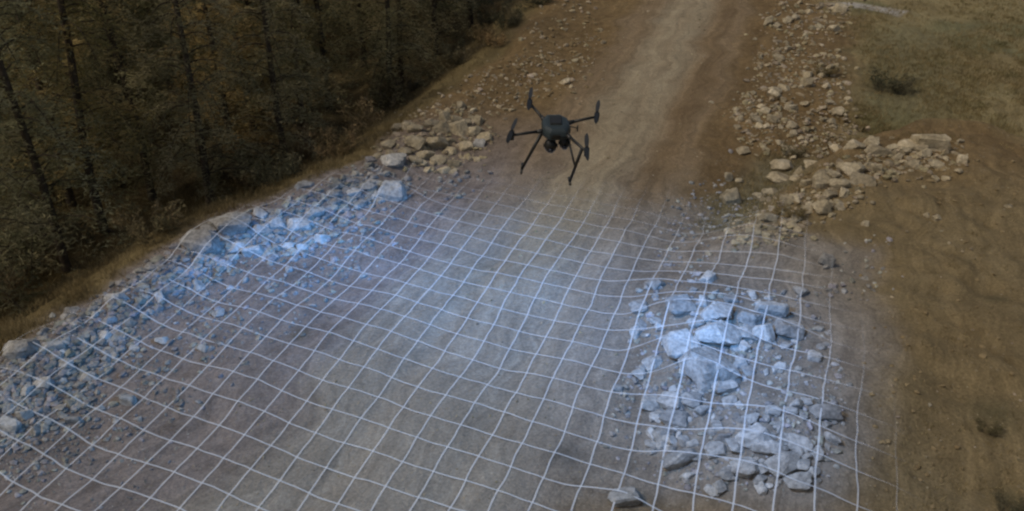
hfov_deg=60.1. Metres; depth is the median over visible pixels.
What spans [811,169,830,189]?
rock
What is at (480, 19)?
shrub
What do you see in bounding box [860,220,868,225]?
rock
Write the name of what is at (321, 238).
rock
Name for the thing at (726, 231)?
stone
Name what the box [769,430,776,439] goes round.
stone
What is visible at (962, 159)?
rock
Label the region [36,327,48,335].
stone
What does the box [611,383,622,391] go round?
rock
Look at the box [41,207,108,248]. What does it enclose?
shrub
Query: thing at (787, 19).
stone
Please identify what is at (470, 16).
conifer tree
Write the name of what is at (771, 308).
rock
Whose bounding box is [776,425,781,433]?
stone
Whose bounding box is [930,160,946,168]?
rock
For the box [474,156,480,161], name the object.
stone
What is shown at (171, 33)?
conifer tree
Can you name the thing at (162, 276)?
rubble
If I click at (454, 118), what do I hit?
stone
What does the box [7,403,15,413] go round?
stone
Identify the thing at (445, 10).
conifer tree
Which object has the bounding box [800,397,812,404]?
stone
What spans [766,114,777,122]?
stone
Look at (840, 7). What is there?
stone
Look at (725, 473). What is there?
rock
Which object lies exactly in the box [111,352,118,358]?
stone
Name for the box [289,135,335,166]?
shrub
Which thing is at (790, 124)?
stone
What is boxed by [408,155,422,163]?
rock
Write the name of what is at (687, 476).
rock
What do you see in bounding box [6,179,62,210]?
shrub
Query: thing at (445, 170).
stone
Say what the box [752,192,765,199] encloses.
rock
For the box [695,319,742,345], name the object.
rock
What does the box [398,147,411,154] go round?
rock
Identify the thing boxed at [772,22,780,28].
stone
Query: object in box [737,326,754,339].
rock
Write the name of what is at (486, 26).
shrub
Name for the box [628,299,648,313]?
rock
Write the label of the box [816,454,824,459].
stone
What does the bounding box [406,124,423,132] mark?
stone
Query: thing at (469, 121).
rock
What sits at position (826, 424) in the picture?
stone
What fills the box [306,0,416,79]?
conifer tree
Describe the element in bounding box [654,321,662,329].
stone
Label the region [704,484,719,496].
stone
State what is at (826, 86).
stone
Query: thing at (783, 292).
stone
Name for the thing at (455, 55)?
shrub
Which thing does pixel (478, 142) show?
rock
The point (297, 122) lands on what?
shrub
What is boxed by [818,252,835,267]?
rock
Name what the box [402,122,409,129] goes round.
stone
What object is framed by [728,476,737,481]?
stone
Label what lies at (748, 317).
rock
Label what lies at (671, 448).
stone
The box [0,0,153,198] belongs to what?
conifer tree
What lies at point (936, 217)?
rock
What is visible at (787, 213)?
bush
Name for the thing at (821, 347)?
stone
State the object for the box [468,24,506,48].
shrub
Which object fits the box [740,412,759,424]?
stone
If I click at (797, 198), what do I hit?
rock
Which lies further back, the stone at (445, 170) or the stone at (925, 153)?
the stone at (445, 170)
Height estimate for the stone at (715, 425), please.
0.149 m
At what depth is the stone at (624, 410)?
13.65 m
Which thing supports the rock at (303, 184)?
on the ground at (604, 256)
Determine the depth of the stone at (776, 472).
11.99 m
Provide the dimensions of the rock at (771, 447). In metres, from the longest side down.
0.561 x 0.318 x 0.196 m
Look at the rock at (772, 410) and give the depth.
12.72 m
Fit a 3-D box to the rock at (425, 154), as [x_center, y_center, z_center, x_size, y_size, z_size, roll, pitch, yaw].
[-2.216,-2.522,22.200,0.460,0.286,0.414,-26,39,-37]
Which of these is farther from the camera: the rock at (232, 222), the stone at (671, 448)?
the rock at (232, 222)
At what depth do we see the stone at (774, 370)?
13.66 m
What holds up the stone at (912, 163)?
on the ground at (604, 256)
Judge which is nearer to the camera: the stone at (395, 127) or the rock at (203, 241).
the rock at (203, 241)
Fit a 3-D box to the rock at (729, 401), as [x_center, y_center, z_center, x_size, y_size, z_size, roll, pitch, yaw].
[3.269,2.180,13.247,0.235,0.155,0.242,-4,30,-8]
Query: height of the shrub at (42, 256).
1.075 m
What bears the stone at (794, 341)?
on the ground at (604, 256)
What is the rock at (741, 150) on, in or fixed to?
on the ground at (604, 256)
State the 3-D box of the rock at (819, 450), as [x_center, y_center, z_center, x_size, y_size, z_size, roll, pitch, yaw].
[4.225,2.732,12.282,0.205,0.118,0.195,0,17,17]
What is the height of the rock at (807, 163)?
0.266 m
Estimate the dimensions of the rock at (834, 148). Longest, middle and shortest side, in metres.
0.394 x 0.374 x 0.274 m
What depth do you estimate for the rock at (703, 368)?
13.57 m
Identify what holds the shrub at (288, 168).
on the ground at (604, 256)
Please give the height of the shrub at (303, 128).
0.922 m
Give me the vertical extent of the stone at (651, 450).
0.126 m
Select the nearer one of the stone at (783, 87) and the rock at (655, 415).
the rock at (655, 415)
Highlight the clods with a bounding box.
[429,6,1023,510]
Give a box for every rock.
[0,415,21,432]
[2,339,41,359]
[15,409,34,419]
[32,376,51,388]
[42,340,65,349]
[43,418,52,425]
[56,358,73,368]
[63,416,83,423]
[79,371,96,381]
[94,405,104,410]
[97,330,111,338]
[103,292,129,301]
[118,394,136,405]
[129,345,139,351]
[154,336,168,344]
[179,229,221,253]
[196,344,208,352]
[209,211,251,234]
[211,308,224,317]
[228,241,245,252]
[239,244,264,256]
[252,224,271,234]
[269,217,285,229]
[281,242,295,249]
[285,217,310,231]
[294,180,314,188]
[307,208,324,216]
[314,234,329,243]
[326,189,342,197]
[346,187,360,196]
[359,181,376,190]
[371,190,379,198]
[377,180,407,201]
[380,153,406,166]
[381,139,395,149]
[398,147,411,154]
[404,135,425,150]
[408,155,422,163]
[416,150,434,159]
[425,119,438,126]
[425,137,449,148]
[430,154,445,164]
[432,121,450,132]
[439,111,450,122]
[445,146,456,154]
[446,137,455,144]
[448,119,468,136]
[459,140,473,150]
[464,118,471,125]
[469,126,480,135]
[473,138,484,146]
[476,132,491,141]
[559,78,569,84]
[607,486,642,507]
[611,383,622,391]
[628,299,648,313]
[640,394,659,411]
[641,354,662,370]
[645,279,665,289]
[649,411,662,422]
[651,425,675,442]
[656,391,683,409]
[658,448,697,470]
[659,408,689,429]
[661,328,701,359]
[665,294,696,316]
[678,346,740,392]
[681,391,702,407]
[681,472,694,479]
[686,316,705,328]
[693,405,712,415]
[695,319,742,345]
[700,301,732,320]
[703,441,726,458]
[711,380,739,393]
[712,479,726,494]
[716,433,731,441]
[718,466,733,479]
[719,187,741,204]
[721,395,737,408]
[723,293,738,302]
[725,172,732,181]
[725,438,745,453]
[730,457,759,478]
[735,178,743,182]
[735,422,773,449]
[736,146,750,154]
[736,234,749,240]
[737,309,765,326]
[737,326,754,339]
[745,226,753,232]
[750,440,789,454]
[751,223,762,228]
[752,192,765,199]
[752,323,774,343]
[753,474,767,484]
[754,301,788,316]
[754,463,769,474]
[758,211,777,221]
[761,188,777,194]
[764,451,800,476]
[765,404,781,416]
[766,171,789,183]
[770,159,792,170]
[772,318,804,340]
[779,195,795,205]
[782,472,811,490]
[783,104,798,110]
[785,407,798,413]
[786,221,797,225]
[788,433,812,455]
[789,129,798,135]
[789,174,799,181]
[789,194,801,202]
[792,286,809,296]
[793,166,803,174]
[799,179,811,186]
[799,204,812,213]
[800,78,813,86]
[804,160,817,167]
[806,466,820,477]
[808,403,842,420]
[810,446,823,456]
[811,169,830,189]
[812,199,831,214]
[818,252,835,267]
[822,189,836,197]
[826,170,843,178]
[827,118,835,124]
[827,178,850,189]
[829,144,842,152]
[836,162,866,176]
[839,187,848,197]
[843,139,865,149]
[850,172,875,185]
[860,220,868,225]
[863,136,879,145]
[864,143,891,155]
[870,163,882,171]
[885,143,899,150]
[897,139,918,150]
[910,134,951,151]
[923,212,929,217]
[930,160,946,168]
[932,214,941,220]
[956,154,967,163]
[1004,204,1012,207]
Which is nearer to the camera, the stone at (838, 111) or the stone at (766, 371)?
the stone at (766, 371)
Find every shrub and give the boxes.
[0,177,29,216]
[0,192,45,223]
[0,217,48,266]
[0,223,31,252]
[0,262,25,297]
[2,229,57,277]
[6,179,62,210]
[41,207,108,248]
[83,156,130,185]
[98,161,141,186]
[110,197,186,245]
[225,141,283,185]
[225,151,269,187]
[230,155,269,186]
[250,152,304,185]
[262,151,287,175]
[273,130,305,159]
[283,112,309,125]
[283,120,313,143]
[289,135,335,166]
[308,122,362,160]
[336,95,384,133]
[434,36,471,67]
[439,45,466,60]
[463,22,494,41]
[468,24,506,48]
[474,10,499,25]
[488,1,527,23]
[490,11,523,28]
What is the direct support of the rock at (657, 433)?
on the ground at (604, 256)
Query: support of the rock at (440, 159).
on the ground at (604, 256)
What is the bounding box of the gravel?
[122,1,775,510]
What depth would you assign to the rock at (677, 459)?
12.49 m
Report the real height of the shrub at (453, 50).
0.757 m
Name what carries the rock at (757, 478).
on the ground at (604, 256)
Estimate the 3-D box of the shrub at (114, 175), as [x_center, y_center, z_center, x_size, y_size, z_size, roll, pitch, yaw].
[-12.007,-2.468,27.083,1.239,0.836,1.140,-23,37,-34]
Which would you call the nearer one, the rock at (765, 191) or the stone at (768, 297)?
the stone at (768, 297)
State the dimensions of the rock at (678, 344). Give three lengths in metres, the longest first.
0.655 x 0.622 x 0.371 m
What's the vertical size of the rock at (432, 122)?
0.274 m
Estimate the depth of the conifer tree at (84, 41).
33.49 m
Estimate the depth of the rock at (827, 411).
12.74 m
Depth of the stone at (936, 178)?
19.64 m
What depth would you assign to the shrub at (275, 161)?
26.26 m
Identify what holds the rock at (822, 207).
on the ground at (604, 256)
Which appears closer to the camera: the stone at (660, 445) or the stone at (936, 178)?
the stone at (660, 445)
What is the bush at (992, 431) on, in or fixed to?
on the ground at (604, 256)
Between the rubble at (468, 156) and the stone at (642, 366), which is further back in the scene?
the rubble at (468, 156)
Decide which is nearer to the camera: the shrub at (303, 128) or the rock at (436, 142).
the rock at (436, 142)
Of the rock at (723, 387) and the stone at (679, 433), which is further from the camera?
the rock at (723, 387)
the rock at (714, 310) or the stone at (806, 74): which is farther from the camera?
the stone at (806, 74)
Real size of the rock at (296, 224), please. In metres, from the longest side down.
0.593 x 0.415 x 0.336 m
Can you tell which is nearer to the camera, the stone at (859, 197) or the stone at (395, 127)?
the stone at (859, 197)
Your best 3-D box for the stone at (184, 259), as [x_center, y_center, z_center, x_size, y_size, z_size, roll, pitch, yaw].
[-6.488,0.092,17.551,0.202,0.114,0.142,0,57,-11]
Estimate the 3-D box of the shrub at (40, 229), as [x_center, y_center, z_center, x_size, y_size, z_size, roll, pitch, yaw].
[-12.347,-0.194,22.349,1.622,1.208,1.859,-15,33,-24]
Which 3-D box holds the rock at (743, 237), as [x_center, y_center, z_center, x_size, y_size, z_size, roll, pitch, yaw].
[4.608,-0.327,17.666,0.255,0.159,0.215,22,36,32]
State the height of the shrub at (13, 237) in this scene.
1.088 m
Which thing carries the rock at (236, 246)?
on the ground at (604, 256)
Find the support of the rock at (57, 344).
on the ground at (604, 256)
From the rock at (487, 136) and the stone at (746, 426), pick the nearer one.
the stone at (746, 426)
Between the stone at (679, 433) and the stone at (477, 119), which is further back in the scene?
the stone at (477, 119)
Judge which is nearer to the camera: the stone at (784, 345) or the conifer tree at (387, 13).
the stone at (784, 345)
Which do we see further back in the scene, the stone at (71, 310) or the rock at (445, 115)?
the rock at (445, 115)
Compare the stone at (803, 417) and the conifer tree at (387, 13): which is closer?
the stone at (803, 417)
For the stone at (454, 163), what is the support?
on the ground at (604, 256)
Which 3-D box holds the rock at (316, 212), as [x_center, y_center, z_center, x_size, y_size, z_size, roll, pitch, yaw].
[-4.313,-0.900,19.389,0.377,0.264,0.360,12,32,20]
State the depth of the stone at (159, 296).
16.36 m
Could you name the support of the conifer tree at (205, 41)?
on the ground at (604, 256)
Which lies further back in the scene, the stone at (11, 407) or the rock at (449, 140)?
the rock at (449, 140)
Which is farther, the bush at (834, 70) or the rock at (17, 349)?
the bush at (834, 70)
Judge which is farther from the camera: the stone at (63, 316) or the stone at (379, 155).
the stone at (379, 155)
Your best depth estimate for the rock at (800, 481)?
11.88 m
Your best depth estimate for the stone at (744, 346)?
14.17 m
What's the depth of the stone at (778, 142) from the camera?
23.38 m
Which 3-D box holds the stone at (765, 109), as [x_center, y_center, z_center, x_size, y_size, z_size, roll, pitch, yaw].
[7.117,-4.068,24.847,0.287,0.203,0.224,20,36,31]
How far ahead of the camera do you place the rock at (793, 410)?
12.74 m
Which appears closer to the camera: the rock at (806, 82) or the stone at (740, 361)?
the stone at (740, 361)
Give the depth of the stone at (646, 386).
14.11 m
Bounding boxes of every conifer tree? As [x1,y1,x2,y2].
[0,0,85,126]
[0,0,119,145]
[0,0,146,307]
[0,0,147,222]
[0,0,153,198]
[0,16,81,178]
[0,81,113,316]
[1,0,174,233]
[5,2,116,89]
[44,0,163,128]
[44,0,185,161]
[52,0,225,217]
[79,0,189,105]
[102,0,247,128]
[109,1,169,68]
[110,1,207,99]
[116,0,284,215]
[123,0,221,90]
[158,0,300,162]
[167,1,246,88]
[170,0,311,147]
[197,0,278,106]
[197,0,347,196]
[211,0,287,51]
[212,0,306,118]
[241,0,355,74]
[242,0,353,136]
[256,0,373,105]
[272,0,383,115]
[277,0,355,54]
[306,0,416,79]
[327,0,428,40]
[333,0,430,57]
[335,0,447,115]
[349,0,452,91]
[382,0,478,60]
[400,0,486,37]
[407,0,483,31]
[425,0,513,28]
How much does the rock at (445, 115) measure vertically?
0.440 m
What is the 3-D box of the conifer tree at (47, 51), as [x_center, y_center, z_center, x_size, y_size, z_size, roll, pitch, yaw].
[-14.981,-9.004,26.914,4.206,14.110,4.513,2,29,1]
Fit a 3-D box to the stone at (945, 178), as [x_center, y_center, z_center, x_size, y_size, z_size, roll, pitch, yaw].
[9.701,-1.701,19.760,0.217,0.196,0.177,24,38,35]
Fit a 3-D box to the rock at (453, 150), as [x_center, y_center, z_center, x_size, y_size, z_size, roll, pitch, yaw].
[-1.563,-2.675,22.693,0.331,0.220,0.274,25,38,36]
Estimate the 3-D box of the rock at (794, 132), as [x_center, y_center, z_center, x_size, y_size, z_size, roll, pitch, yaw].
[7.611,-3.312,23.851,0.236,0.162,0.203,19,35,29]
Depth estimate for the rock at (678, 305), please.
15.24 m
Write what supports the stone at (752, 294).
on the ground at (604, 256)
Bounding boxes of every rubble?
[0,156,494,508]
[370,0,623,172]
[595,149,903,501]
[705,0,1021,506]
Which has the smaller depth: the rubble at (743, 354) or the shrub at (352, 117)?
the rubble at (743, 354)
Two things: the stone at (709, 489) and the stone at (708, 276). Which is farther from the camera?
the stone at (708, 276)
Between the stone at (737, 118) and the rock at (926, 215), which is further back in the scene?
the stone at (737, 118)
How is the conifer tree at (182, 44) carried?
on the ground at (604, 256)
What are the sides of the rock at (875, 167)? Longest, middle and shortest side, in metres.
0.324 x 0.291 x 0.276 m
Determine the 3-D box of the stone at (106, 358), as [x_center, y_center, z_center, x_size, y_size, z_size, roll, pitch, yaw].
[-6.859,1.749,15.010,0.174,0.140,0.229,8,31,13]
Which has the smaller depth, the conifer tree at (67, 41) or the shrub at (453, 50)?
the conifer tree at (67, 41)
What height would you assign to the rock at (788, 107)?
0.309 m
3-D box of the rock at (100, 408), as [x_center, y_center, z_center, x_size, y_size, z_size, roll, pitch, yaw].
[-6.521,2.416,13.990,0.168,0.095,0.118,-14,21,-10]
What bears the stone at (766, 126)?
on the ground at (604, 256)
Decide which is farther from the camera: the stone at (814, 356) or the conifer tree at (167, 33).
the conifer tree at (167, 33)
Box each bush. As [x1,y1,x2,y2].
[521,0,550,7]
[772,200,808,218]
[780,142,809,157]
[813,61,841,76]
[868,67,920,93]
[973,416,1005,434]
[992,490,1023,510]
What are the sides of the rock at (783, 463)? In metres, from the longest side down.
0.570 x 0.340 x 0.323 m
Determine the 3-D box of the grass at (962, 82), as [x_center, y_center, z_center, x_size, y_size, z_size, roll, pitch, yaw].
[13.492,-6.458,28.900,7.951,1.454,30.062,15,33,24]
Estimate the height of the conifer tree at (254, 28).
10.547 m
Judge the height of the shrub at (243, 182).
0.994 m
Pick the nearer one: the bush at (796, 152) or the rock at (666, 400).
the rock at (666, 400)
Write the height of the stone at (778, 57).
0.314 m
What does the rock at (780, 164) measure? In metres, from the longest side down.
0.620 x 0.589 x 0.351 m
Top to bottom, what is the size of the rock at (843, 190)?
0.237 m
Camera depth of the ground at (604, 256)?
16.06 m
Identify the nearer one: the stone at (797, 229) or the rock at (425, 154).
the stone at (797, 229)
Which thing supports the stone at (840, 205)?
on the ground at (604, 256)
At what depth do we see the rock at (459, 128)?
23.57 m
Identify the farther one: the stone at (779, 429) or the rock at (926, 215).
the rock at (926, 215)
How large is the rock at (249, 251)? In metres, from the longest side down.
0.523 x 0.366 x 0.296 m
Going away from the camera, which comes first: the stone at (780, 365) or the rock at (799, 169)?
the stone at (780, 365)
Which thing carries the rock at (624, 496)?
on the ground at (604, 256)
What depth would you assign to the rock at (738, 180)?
21.52 m
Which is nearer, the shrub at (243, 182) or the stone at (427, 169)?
the stone at (427, 169)
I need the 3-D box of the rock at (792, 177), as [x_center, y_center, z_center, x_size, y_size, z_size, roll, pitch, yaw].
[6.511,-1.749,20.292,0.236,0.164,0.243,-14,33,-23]
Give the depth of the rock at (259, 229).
18.54 m
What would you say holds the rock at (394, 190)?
on the ground at (604, 256)
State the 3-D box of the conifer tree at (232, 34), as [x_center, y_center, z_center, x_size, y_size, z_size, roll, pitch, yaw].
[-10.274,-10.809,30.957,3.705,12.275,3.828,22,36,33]
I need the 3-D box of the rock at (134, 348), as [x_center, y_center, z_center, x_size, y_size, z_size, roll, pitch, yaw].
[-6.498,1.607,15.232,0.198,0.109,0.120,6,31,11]
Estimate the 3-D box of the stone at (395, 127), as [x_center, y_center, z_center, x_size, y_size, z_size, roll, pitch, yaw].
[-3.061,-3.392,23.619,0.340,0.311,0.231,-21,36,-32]
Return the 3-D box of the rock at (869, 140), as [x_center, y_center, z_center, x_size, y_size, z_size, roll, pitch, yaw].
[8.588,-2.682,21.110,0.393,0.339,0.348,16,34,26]
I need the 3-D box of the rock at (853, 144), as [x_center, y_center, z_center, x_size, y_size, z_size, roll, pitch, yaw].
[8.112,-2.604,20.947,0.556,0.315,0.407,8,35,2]
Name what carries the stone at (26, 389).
on the ground at (604, 256)
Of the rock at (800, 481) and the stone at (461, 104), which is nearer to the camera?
the rock at (800, 481)
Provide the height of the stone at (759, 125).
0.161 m
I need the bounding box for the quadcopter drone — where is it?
[506,87,599,185]
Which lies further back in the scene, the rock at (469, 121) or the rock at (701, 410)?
the rock at (469, 121)
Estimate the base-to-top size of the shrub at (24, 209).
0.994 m
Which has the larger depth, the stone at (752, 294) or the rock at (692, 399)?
the stone at (752, 294)
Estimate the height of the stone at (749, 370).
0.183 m
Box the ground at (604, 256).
[0,0,1023,510]
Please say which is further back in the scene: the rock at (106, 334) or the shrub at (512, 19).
the shrub at (512, 19)
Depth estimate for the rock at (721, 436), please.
12.62 m
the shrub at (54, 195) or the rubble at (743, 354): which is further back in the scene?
the shrub at (54, 195)
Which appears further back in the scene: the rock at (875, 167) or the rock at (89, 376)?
the rock at (875, 167)
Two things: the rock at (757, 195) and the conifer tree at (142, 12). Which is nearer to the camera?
the rock at (757, 195)
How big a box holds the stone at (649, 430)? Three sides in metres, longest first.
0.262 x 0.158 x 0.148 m
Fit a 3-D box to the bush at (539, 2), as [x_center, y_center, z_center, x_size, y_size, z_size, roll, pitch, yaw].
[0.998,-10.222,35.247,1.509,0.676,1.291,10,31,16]
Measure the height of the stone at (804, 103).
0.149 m
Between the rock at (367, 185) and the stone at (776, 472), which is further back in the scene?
the rock at (367, 185)
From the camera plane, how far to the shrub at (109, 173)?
27.01 m
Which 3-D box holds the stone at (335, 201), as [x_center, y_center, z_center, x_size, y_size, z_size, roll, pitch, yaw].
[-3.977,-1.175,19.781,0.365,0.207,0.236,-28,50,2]
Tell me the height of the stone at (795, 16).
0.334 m
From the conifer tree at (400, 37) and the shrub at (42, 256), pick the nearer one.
the shrub at (42, 256)
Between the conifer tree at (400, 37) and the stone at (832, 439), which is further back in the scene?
the conifer tree at (400, 37)
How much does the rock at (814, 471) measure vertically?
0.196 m
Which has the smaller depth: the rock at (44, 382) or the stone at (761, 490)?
the stone at (761, 490)
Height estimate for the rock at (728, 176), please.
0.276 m
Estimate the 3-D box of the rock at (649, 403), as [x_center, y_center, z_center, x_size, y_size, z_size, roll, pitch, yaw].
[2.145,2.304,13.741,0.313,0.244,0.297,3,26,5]
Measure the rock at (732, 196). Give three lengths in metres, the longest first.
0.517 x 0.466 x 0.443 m
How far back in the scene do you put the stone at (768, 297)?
15.39 m
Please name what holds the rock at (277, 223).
on the ground at (604, 256)
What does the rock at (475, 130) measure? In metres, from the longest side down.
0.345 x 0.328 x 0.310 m
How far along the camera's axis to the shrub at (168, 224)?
18.63 m
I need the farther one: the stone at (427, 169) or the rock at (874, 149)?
the stone at (427, 169)
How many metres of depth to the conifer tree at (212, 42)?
26.80 m
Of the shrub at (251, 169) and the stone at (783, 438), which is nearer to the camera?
the stone at (783, 438)
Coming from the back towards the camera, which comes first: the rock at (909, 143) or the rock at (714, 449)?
the rock at (909, 143)
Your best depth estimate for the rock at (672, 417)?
13.19 m
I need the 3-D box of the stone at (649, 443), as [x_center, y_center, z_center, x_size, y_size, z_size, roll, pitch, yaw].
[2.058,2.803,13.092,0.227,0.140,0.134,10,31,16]
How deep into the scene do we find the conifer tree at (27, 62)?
30.04 m
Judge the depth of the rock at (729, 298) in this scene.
15.22 m
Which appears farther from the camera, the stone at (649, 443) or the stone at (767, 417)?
the stone at (649, 443)
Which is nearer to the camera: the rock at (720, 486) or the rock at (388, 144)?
the rock at (720, 486)
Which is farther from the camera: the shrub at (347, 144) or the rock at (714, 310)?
the shrub at (347, 144)
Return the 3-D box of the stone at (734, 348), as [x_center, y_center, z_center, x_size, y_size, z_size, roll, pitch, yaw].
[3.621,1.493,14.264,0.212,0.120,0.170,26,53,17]
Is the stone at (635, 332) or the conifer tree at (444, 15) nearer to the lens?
the stone at (635, 332)
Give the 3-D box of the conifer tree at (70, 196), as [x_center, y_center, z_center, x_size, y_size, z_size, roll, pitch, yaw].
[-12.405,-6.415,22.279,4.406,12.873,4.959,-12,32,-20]
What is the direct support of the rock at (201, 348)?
on the ground at (604, 256)
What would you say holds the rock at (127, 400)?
on the ground at (604, 256)
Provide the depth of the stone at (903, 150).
20.75 m
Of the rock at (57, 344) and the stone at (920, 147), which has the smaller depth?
the rock at (57, 344)
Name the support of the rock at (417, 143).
on the ground at (604, 256)
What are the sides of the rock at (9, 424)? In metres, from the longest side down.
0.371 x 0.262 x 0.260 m
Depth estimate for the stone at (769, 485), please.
11.96 m
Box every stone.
[2,404,13,413]
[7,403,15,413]
[20,384,33,395]
[29,424,40,436]
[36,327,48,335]
[59,313,68,319]
[63,306,79,313]
[100,353,111,362]
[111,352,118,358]
[146,308,153,314]
[154,290,164,302]
[180,257,189,261]
[192,278,204,290]
[196,254,204,259]
[200,223,217,231]
[253,207,267,218]
[296,243,310,250]
[327,197,341,204]
[373,152,382,158]
[385,149,394,154]
[391,123,402,131]
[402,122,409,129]
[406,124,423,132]
[419,159,427,166]
[424,166,431,172]
[437,166,451,173]
[448,159,460,167]
[449,168,458,173]
[451,115,462,121]
[457,101,466,108]
[471,115,482,125]
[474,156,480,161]
[621,407,628,413]
[629,325,641,339]
[631,368,646,379]
[631,377,638,382]
[635,320,646,327]
[639,363,645,373]
[643,383,650,389]
[644,439,656,449]
[645,426,654,440]
[645,446,656,454]
[648,317,661,323]
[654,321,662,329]
[656,440,666,451]
[662,434,676,445]
[667,445,676,452]
[668,384,676,391]
[675,387,686,393]
[676,430,681,438]
[678,435,689,447]
[686,439,698,447]
[691,388,704,394]
[692,454,701,460]
[698,294,710,307]
[699,270,716,282]
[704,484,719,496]
[707,429,716,434]
[710,420,723,430]
[711,289,719,293]
[724,228,735,234]
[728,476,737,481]
[729,427,735,433]
[730,345,739,351]
[732,412,741,422]
[735,115,742,120]
[735,355,748,367]
[735,400,743,408]
[738,340,750,351]
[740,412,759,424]
[741,366,756,375]
[743,424,750,428]
[746,290,758,298]
[749,116,760,122]
[753,227,762,234]
[754,484,767,495]
[755,122,762,128]
[759,107,770,112]
[762,414,770,421]
[763,16,772,25]
[763,123,771,128]
[763,368,769,375]
[764,295,773,299]
[765,483,772,487]
[766,89,781,99]
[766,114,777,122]
[767,87,781,92]
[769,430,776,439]
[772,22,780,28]
[772,367,778,374]
[773,53,784,61]
[773,469,780,477]
[774,361,787,369]
[775,140,782,145]
[775,421,782,426]
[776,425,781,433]
[777,432,788,445]
[778,84,789,90]
[779,342,790,349]
[780,96,786,101]
[780,289,786,294]
[782,147,789,155]
[783,16,792,23]
[786,121,798,128]
[789,214,798,222]
[789,398,803,408]
[790,338,797,344]
[791,13,799,19]
[793,227,801,232]
[797,455,809,470]
[799,413,809,420]
[800,101,808,105]
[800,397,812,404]
[802,71,812,77]
[802,452,813,458]
[806,8,812,13]
[807,351,822,362]
[813,454,819,461]
[816,344,827,349]
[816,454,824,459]
[822,83,830,88]
[822,341,829,346]
[822,422,831,427]
[823,431,840,445]
[824,99,834,104]
[826,25,840,31]
[831,106,844,115]
[832,2,847,12]
[835,201,845,210]
[843,96,850,101]
[856,195,863,199]
[892,153,902,159]
[898,146,911,154]
[904,159,921,167]
[914,144,928,151]
[916,148,931,157]
[931,175,939,182]
[941,176,950,180]
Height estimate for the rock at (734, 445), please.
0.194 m
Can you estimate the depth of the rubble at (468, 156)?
25.90 m
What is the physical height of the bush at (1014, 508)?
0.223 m
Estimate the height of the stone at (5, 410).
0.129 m
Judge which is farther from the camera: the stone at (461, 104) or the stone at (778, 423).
the stone at (461, 104)
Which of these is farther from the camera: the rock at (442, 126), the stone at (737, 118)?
the stone at (737, 118)
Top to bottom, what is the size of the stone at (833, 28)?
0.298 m
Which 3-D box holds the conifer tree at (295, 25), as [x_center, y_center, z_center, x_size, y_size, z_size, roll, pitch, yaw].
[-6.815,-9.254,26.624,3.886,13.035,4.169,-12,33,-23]
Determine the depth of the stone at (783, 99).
26.08 m
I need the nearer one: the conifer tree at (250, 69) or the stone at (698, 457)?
the stone at (698, 457)
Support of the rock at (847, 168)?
on the ground at (604, 256)
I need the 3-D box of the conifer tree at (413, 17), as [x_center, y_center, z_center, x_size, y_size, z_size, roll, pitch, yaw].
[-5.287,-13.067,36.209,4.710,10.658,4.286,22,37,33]
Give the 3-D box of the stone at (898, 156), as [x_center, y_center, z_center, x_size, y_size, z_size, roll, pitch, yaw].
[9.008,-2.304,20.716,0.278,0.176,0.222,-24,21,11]
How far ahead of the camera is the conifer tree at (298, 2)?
32.83 m
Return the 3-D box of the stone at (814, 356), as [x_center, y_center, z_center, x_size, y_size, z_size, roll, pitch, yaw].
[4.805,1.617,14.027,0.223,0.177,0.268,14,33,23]
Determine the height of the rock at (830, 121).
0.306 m
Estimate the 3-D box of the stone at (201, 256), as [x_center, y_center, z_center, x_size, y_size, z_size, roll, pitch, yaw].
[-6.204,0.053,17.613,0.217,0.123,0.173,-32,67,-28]
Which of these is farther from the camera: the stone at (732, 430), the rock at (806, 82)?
the rock at (806, 82)
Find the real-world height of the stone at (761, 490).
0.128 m
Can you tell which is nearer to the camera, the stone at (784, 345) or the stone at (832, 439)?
the stone at (832, 439)
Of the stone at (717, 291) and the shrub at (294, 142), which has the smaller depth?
the stone at (717, 291)
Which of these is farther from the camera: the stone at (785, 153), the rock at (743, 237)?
the stone at (785, 153)
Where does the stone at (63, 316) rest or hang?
on the ground at (604, 256)
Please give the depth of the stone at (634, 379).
14.26 m
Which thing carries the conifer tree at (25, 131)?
on the ground at (604, 256)
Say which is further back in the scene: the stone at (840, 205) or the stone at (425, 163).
the stone at (425, 163)
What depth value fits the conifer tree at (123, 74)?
23.73 m
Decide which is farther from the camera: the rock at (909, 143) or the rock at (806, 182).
the rock at (909, 143)
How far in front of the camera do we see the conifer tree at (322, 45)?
29.96 m
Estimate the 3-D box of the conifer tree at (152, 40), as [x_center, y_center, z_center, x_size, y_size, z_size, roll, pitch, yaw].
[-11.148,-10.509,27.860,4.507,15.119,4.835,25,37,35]
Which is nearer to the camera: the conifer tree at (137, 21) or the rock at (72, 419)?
the rock at (72, 419)
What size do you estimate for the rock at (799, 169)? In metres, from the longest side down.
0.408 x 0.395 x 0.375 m
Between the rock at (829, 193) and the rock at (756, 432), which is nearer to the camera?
the rock at (756, 432)
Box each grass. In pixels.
[0,36,1023,510]
[694,0,1023,229]
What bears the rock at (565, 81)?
on the ground at (604, 256)
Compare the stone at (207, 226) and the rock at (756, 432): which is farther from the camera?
the stone at (207, 226)
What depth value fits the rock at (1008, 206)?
18.33 m
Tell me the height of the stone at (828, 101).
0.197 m
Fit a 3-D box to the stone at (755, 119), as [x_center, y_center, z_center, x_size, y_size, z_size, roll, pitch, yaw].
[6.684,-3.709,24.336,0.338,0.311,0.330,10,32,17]
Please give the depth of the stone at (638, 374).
14.32 m
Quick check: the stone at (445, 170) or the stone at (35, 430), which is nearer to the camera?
the stone at (35, 430)
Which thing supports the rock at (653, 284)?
on the ground at (604, 256)
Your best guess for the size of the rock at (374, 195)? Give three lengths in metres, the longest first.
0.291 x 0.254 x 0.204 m
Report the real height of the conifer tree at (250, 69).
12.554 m
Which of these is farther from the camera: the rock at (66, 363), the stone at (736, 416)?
the rock at (66, 363)
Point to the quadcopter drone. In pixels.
(554, 128)

